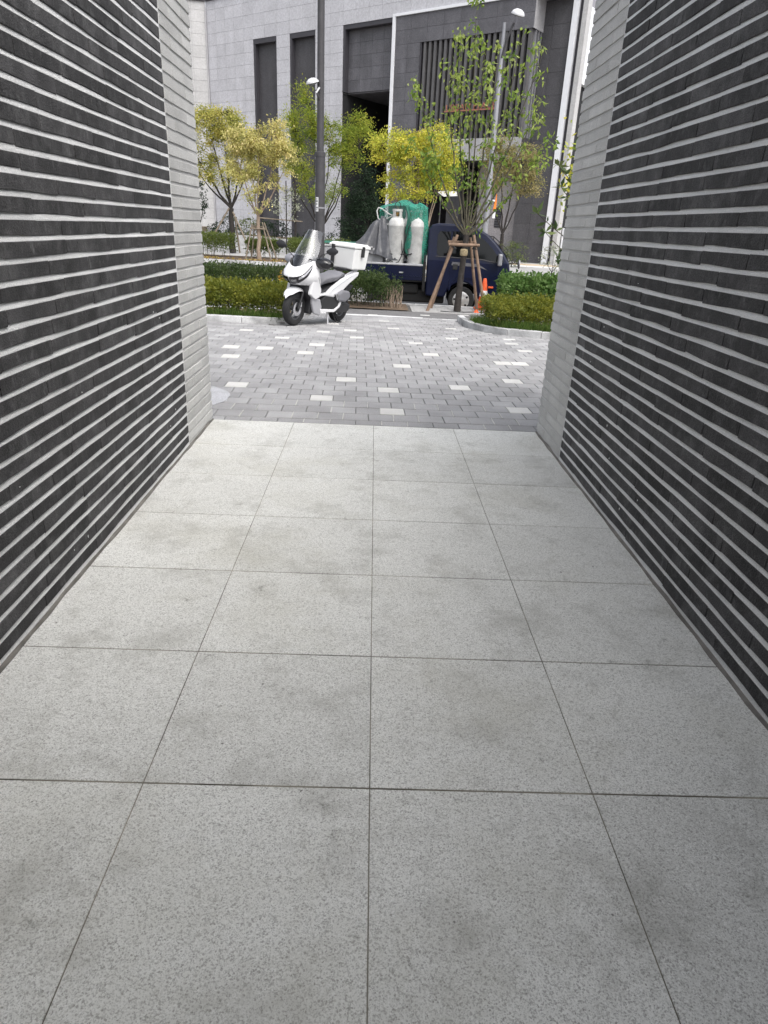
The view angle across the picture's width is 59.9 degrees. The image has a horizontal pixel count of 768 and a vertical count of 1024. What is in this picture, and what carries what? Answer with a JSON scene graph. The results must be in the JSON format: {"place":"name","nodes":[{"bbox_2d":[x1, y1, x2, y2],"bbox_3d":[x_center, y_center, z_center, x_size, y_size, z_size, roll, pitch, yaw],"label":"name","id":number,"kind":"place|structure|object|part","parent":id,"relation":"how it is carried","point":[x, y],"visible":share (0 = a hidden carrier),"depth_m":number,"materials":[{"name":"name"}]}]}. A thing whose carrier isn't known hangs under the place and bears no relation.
{"place":"outdoors","nodes":[
{"label":"outdoors","id":0,"kind":"place"},
{"bbox_2d":[187,0,216,227],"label":"office wing","id":1,"kind":"structure","parent":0,"point":[199,45],"depth_m":58.19,"materials":[{"name":"white paint"}]},
{"bbox_2d":[212,264,477,306],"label":"road","id":2,"kind":"structure","parent":0,"point":[444,301],"depth_m":19.34,"materials":[{"name":"grey asphalt"}]},
{"bbox_2d":[348,300,472,307],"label":"road kerb","id":3,"kind":"structure","parent":2,"relation":"on","point":[424,304],"depth_m":16.24,"materials":[{"name":"grey concrete"}]},
{"bbox_2d":[333,223,519,306],"bbox_3d":[0.836,-6.357,17.307,5.125,2.130,1.936,4,23,2],"label":"flatbed truck","id":4,"kind":"object","parent":2,"relation":"on","point":[493,263],"visible":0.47,"depth_m":16.68,"materials":[{"name":"blue metal"}]},
{"bbox_2d":[324,240,385,263],"bbox_3d":[-0.793,-6.644,17.415,1.630,0.775,1.240,4,23,2],"label":"boxed load","id":5,"kind":"object","parent":4,"relation":"on","point":[374,258],"visible":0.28,"depth_m":16.84,"materials":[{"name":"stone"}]},
{"bbox_2d":[355,216,406,260],"bbox_3d":[-0.246,-6.990,17.021,1.900,1.060,1.225,4,23,2],"label":"grey tarpaulin","id":6,"kind":"object","parent":5,"relation":"on","point":[376,236],"visible":0.74,"depth_m":16.67,"materials":[{"name":"grey fabric"}]},
{"bbox_2d":[376,207,392,224],"bbox_3d":[0.070,-7.401,16.684,0.533,0.410,0.226,9,24,14],"label":"coiled hose","id":7,"kind":"object","parent":6,"relation":"on","point":[385,211],"visible":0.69,"depth_m":16.64,"materials":[{"name":"white rubber"}]},
{"bbox_2d":[387,201,405,264],"bbox_3d":[0.309,-6.811,16.716,0.428,1.769,0.428,4,23,2],"label":"gas cylinder","id":8,"kind":"object","parent":4,"relation":"on","point":[396,229],"visible":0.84,"depth_m":16.52,"materials":[{"name":"white metal"}]},
{"bbox_2d":[404,210,411,263],"bbox_3d":[0.638,-6.866,17.096,0.428,1.600,0.428,4,23,2],"label":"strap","id":9,"kind":"object","parent":4,"relation":"on","point":[405,219],"visible":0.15,"depth_m":16.78,"materials":[{"name":"black fabric"}]},
{"bbox_2d":[407,210,424,265],"bbox_3d":[0.804,-6.702,16.730,0.428,1.600,0.428,4,23,2],"label":"gas cylinder","id":10,"kind":"object","parent":4,"relation":"on","point":[415,247],"visible":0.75,"depth_m":16.54,"materials":[{"name":"white metal"}]},
{"bbox_2d":[388,224,411,262],"bbox_3d":[0.418,-6.688,16.616,0.999,1.037,0.206,1,23,-5],"label":"lashing strap","id":11,"kind":"object","parent":10,"relation":"attached to","point":[403,248],"visible":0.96,"depth_m":16.64,"materials":[{"name":"black fabric"}]},
{"bbox_2d":[379,200,428,263],"bbox_3d":[0.476,-7.005,16.913,1.313,1.689,0.894,4,23,2],"label":"green net","id":12,"kind":"object","parent":10,"relation":"on","point":[415,208],"visible":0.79,"depth_m":16.54,"materials":[{"name":"teal fabric"}]},
{"bbox_3d":[1.481,-6.627,16.470,0.320,0.570,0.082,4,23,2],"label":"quarter window","id":13,"kind":"part","parent":4,"relation":"part of","materials":[{"name":"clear glass"}]},
{"bbox_3d":[2.239,-5.876,16.683,1.210,0.690,0.036,4,23,2],"label":"door","id":14,"kind":"part","parent":4,"relation":"part of","materials":[{"name":"blue metal"}]},
{"bbox_3d":[2.301,-6.533,16.451,1.231,0.675,0.086,4,23,3],"label":"door window","id":15,"kind":"part","parent":4,"relation":"part of","materials":[{"name":"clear glass"}]},
{"bbox_2d":[206,301,549,431],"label":"pavement","id":16,"kind":"structure","parent":0,"point":[382,367],"depth_m":6.94,"materials":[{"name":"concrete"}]},
{"bbox_2d":[206,311,305,324],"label":"bed kerb","id":17,"kind":"structure","parent":16,"relation":"on","point":[235,318],"depth_m":10.67,"materials":[{"name":"grey concrete"}]},
{"bbox_2d":[231,300,408,310],"bbox_3d":[-9.856,-5.529,16.140,21.010,0.001,1.394,4,23,3],"label":"roadside bed","id":18,"kind":"object","parent":16,"relation":"on","point":[371,306],"visible":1,"depth_m":15.42,"materials":[{"name":"soil"}]},
{"bbox_2d":[203,256,287,290],"bbox_3d":[-5.942,-5.668,15.787,7.720,0.983,1.436,4,23,3],"label":"roadside hedge","id":19,"kind":"object","parent":18,"relation":"on","point":[235,269],"visible":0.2,"depth_m":15.32,"materials":[{"name":"green plant"}]},
{"bbox_2d":[306,0,325,272],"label":"lamp post","id":20,"kind":"object","parent":18,"relation":"on","point":[320,154],"visible":0.78,"depth_m":13.97,"materials":[{"name":"metal"}]},
{"bbox_2d":[299,251,389,306],"bbox_3d":[-0.935,-5.367,15.405,2.112,1.170,1.380,4,23,3],"label":"roadside hedge","id":21,"kind":"object","parent":18,"relation":"on","point":[361,280],"visible":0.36,"depth_m":15.12,"materials":[{"name":"green plant"}]},
{"bbox_2d":[381,272,403,307],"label":"twiggy bush","id":22,"kind":"object","parent":18,"relation":"on","point":[390,299],"visible":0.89,"depth_m":15.34,"materials":[{"name":"brown plant"}]},
{"bbox_2d":[276,230,370,324],"bbox_3d":[-1.005,-3.847,10.967,1.140,1.446,2.074,18,25,23],"label":"parked scooter","id":23,"kind":"object","parent":16,"relation":"on","point":[311,288],"visible":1,"depth_m":10.67,"materials":[{"name":"plastic"}]},
{"bbox_2d":[410,306,483,314],"bbox_3d":[1.507,-4.693,15.523,1.770,0.032,1.240,2,23,-2],"label":"tree pit","id":24,"kind":"object","parent":16,"relation":"on","point":[423,309],"visible":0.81,"depth_m":15.39,"materials":[{"name":"grey concrete"}]},
{"bbox_2d":[426,234,485,312],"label":"tree stakes","id":25,"kind":"object","parent":24,"relation":"on","point":[453,242],"visible":0.93,"depth_m":14.92,"materials":[{"name":"brown wood"}]},
{"bbox_2d":[473,278,486,309],"bbox_3d":[2.353,-5.150,15.751,0.380,0.700,0.380,2,23,-2],"label":"traffic cone","id":26,"kind":"object","parent":24,"relation":"on","point":[484,283],"visible":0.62,"depth_m":15.65,"materials":[{"name":"orange plastic"}]},
{"bbox_2d":[402,0,559,311],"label":"street tree","id":27,"kind":"object","parent":24,"relation":"on","point":[466,230],"visible":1,"depth_m":14.05,"materials":[{"name":"green plant"}]},
{"bbox_2d":[457,315,549,338],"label":"bed kerb","id":28,"kind":"structure","parent":16,"relation":"on","point":[463,321],"depth_m":10.69,"materials":[{"name":"grey concrete"}]},
{"bbox_2d":[529,117,577,263],"bbox_3d":[2.341,-3.216,7.945,1.302,2.667,0.684,-1,23,-10],"label":"broadleaf sapling","id":29,"kind":"object","parent":16,"relation":"on","point":[566,172],"visible":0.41,"depth_m":7.72,"materials":[{"name":"green plant"}]},
{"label":"planting bed","id":30,"kind":"structure","parent":16,"relation":"on","visible":0},
{"bbox_2d":[206,305,283,320],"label":"grass","id":31,"kind":"structure","parent":30,"relation":"on","point":[218,311],"depth_m":10.77,"materials":[{"name":"green plant"}]},
{"bbox_2d":[204,274,291,314],"bbox_3d":[-3.391,-3.718,11.392,3.704,0.760,1.532,2,23,-2],"label":"box hedge","id":32,"kind":"object","parent":30,"relation":"on","point":[220,290],"visible":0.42,"depth_m":10.99,"materials":[{"name":"green plant"}]},
{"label":"planting bed","id":33,"kind":"structure","parent":16,"relation":"on","visible":0},
{"bbox_2d":[468,313,550,336],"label":"grass","id":34,"kind":"structure","parent":33,"relation":"on","point":[510,325],"depth_m":10.70,"materials":[{"name":"green plant"}]},
{"bbox_2d":[477,290,554,326],"bbox_3d":[3.088,-3.436,11.529,2.783,0.711,1.864,2,23,-2],"label":"box hedge","id":35,"kind":"object","parent":33,"relation":"on","point":[525,308],"visible":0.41,"depth_m":11.03,"materials":[{"name":"green plant"}]},
{"bbox_2d":[203,249,559,275],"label":"pavement","id":36,"kind":"structure","parent":0,"point":[529,267],"depth_m":40.93,"materials":[{"name":"grey concrete"}]},
{"bbox_2d":[194,102,263,252],"bbox_3d":[-9.591,-19.583,39.273,5.466,8.071,3.267,2,23,-2],"label":"maple tree","id":37,"kind":"object","parent":36,"relation":"on","point":[213,123],"visible":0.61,"depth_m":38.64,"materials":[{"name":"yellow plant"}]},
{"bbox_2d":[207,208,250,253],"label":"tree stakes","id":38,"kind":"object","parent":36,"relation":"on","point":[235,218],"visible":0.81,"depth_m":40.21,"materials":[{"name":"brown wood"}]},
{"bbox_2d":[203,233,289,252],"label":"retaining wall","id":39,"kind":"structure","parent":36,"relation":"on","point":[241,242],"depth_m":45.08,"materials":[{"name":"grey concrete"}]},
{"bbox_2d":[271,187,303,253],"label":"pale shrub","id":40,"kind":"object","parent":36,"relation":"on","point":[296,204],"visible":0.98,"depth_m":41.27,"materials":[{"name":"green plant"}]},
{"bbox_2d":[260,178,301,252],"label":"cane support","id":41,"kind":"object","parent":40,"relation":"attached to","point":[294,209],"visible":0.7,"depth_m":41.54,"materials":[{"name":"brown wood"}]},
{"bbox_2d":[202,254,426,266],"bbox_3d":[-18.973,-13.661,34.295,43.559,0.001,4.283,4,23,3],"label":"planting bed","id":42,"kind":"object","parent":36,"relation":"on","point":[243,257],"depth_m":33.92,"materials":[{"name":"soil"}]},
{"bbox_2d":[201,229,237,256],"bbox_3d":[-10.518,-13.824,33.934,6.030,1.392,1.908,4,23,3],"label":"hedge","id":43,"kind":"object","parent":42,"relation":"on","point":[225,238],"visible":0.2,"depth_m":33.47,"materials":[{"name":"green plant"}]},
{"bbox_2d":[204,255,285,261],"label":"leaf litter","id":44,"kind":"object","parent":42,"relation":"on","point":[208,256],"visible":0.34,"depth_m":32.38,"materials":[{"name":"brown plant"}]},
{"bbox_2d":[218,113,304,259],"bbox_3d":[-5.763,-15.292,31.546,3.989,6.336,2.445,2,23,-2],"label":"ash tree","id":45,"kind":"object","parent":42,"relation":"on","point":[277,149],"visible":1,"depth_m":30.80,"materials":[{"name":"yellow plant"}]},
{"bbox_2d":[245,222,277,260],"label":"tree stakes","id":46,"kind":"object","parent":42,"relation":"on","point":[262,227],"visible":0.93,"depth_m":32.25,"materials":[{"name":"brown wood"}]},
{"bbox_2d":[243,235,282,258],"bbox_3d":[-6.240,-13.774,34.566,1.960,1.180,1.243,4,23,3],"label":"hedge","id":47,"kind":"object","parent":42,"relation":"on","point":[264,244],"visible":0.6,"depth_m":34.30,"materials":[{"name":"green plant"}]},
{"bbox_2d":[286,236,350,256],"bbox_3d":[-3.238,-13.245,33.549,3.340,1.273,1.931,4,23,3],"label":"hedge","id":48,"kind":"object","parent":42,"relation":"on","point":[307,245],"visible":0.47,"depth_m":33.11,"materials":[{"name":"green plant"}]},
{"bbox_2d":[204,258,425,274],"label":"kerb","id":49,"kind":"structure","parent":36,"relation":"on","point":[259,263],"depth_m":31.49,"materials":[{"name":"grey concrete"}]},
{"bbox_2d":[276,73,377,222],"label":"zelkova tree","id":50,"kind":"object","parent":36,"relation":"on","point":[351,134],"visible":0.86,"depth_m":41.10,"materials":[{"name":"green plant"}]},
{"bbox_2d":[332,162,391,241],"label":"dark shrub","id":51,"kind":"object","parent":36,"relation":"on","point":[369,204],"visible":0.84,"depth_m":45.20,"materials":[{"name":"green plant"}]},
{"bbox_2d":[205,0,595,264],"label":"office building","id":52,"kind":"structure","parent":36,"relation":"on","point":[378,55],"depth_m":48.78,"materials":[{"name":"stone"}]},
{"bbox_2d":[444,102,494,112],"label":"rusty sign","id":53,"kind":"object","parent":52,"relation":"attached to","point":[473,109],"visible":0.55,"depth_m":45.49,"materials":[{"name":"brown metal"}]},
{"bbox_2d":[363,119,468,225],"bbox_3d":[1.564,-16.372,34.494,5.502,6.926,3.233,2,23,-2],"label":"maple tree","id":54,"kind":"object","parent":36,"relation":"on","point":[398,156],"visible":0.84,"depth_m":33.48,"materials":[{"name":"yellow plant"}]},
{"bbox_2d":[438,190,456,222],"bbox_3d":[3.430,-16.211,37.269,1.100,4.600,0.070,2,23,-2],"label":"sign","id":55,"kind":"object","parent":36,"relation":"on","point":[450,194],"visible":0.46,"depth_m":36.70,"materials":[{"name":"paint"}]},
{"bbox_2d":[482,8,524,233],"bbox_3d":[5.228,-16.501,30.432,1.096,10.655,0.577,14,26,25],"label":"street lamp","id":56,"kind":"object","parent":36,"relation":"on","point":[517,12],"visible":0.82,"depth_m":29.80,"materials":[{"name":"grey metal"}]},
{"bbox_2d":[492,194,496,217],"bbox_3d":[5.225,-14.484,31.449,0.150,1.150,0.024,2,23,-2],"label":"orange banner","id":57,"kind":"object","parent":56,"relation":"attached to","point":[494,207],"visible":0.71,"depth_m":31.46,"materials":[{"name":"orange fabric"}]},
{"bbox_2d":[476,132,547,248],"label":"maple tree","id":58,"kind":"object","parent":36,"relation":"on","point":[531,177],"visible":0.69,"depth_m":40.09,"materials":[{"name":"green plant"}]},
{"bbox_2d":[538,242,559,274],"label":"pale shrub","id":59,"kind":"object","parent":36,"relation":"on","point":[543,257],"visible":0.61,"depth_m":33.64,"materials":[{"name":"green plant"}]},
{"bbox_2d":[0,419,767,1023],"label":"passage floor","id":60,"kind":"structure","parent":0,"point":[308,723],"depth_m":1.87,"materials":[{"name":"grey tile"}]},
{"bbox_2d":[0,0,213,673],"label":"brick wall","id":61,"kind":"structure","parent":60,"relation":"on","point":[106,415],"depth_m":2.77,"materials":[{"name":"black brick"}]},
{"bbox_2d":[535,0,767,729],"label":"brick wall","id":62,"kind":"structure","parent":60,"relation":"on","point":[651,432],"depth_m":2.82,"materials":[{"name":"black brick"}]},
{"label":"raised bed","id":63,"kind":"structure","parent":0,"visible":0},
{"bbox_2d":[198,172,208,221],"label":"slim tree","id":64,"kind":"object","parent":63,"relation":"on","point":[201,195],"visible":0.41,"depth_m":45.20,"materials":[{"name":"green plant"}]},
{"bbox_2d":[202,226,214,231],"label":"stone block","id":65,"kind":"structure","parent":63,"relation":"on","point":[208,228],"depth_m":47.01,"materials":[{"name":"grey stone"}]},
{"bbox_2d":[204,213,240,233],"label":"dark shrub","id":66,"kind":"object","parent":63,"relation":"on","point":[215,224],"visible":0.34,"depth_m":46.32,"materials":[{"name":"green plant"}]},
{"bbox_2d":[234,216,263,235],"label":"dark shrub","id":67,"kind":"object","parent":63,"relation":"on","point":[242,222],"visible":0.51,"depth_m":47.22,"materials":[{"name":"green plant"}]},
{"bbox_2d":[260,219,293,238],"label":"dark shrub","id":68,"kind":"object","parent":63,"relation":"on","point":[281,231],"visible":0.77,"depth_m":45.79,"materials":[{"name":"green plant"}]},
{"label":"ground","id":69,"kind":"structure","parent":0,"visible":0},
{"bbox_2d":[296,230,314,252],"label":"dark shrub","id":70,"kind":"object","parent":69,"relation":"on","point":[313,233],"visible":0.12,"depth_m":46.64,"materials":[{"name":"green plant"}]},
{"bbox_2d":[325,230,349,240],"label":"dark shrub","id":71,"kind":"object","parent":69,"relation":"on","point":[328,236],"visible":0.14,"depth_m":47.95,"materials":[{"name":"green plant"}]},
{"bbox_2d":[499,241,528,266],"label":"grey shrub","id":72,"kind":"object","parent":69,"relation":"on","point":[517,247],"visible":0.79,"depth_m":40.11,"materials":[{"name":"green plant"}]},
{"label":"roadside bed","id":73,"kind":"structure","parent":0,"visible":0},
{"bbox_2d":[494,269,558,298],"bbox_3d":[5.178,-4.860,15.075,5.378,1.119,1.550,4,23,3],"label":"laurel hedge","id":74,"kind":"object","parent":73,"relation":"on","point":[539,283],"visible":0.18,"depth_m":14.75,"materials":[{"name":"green plant"}]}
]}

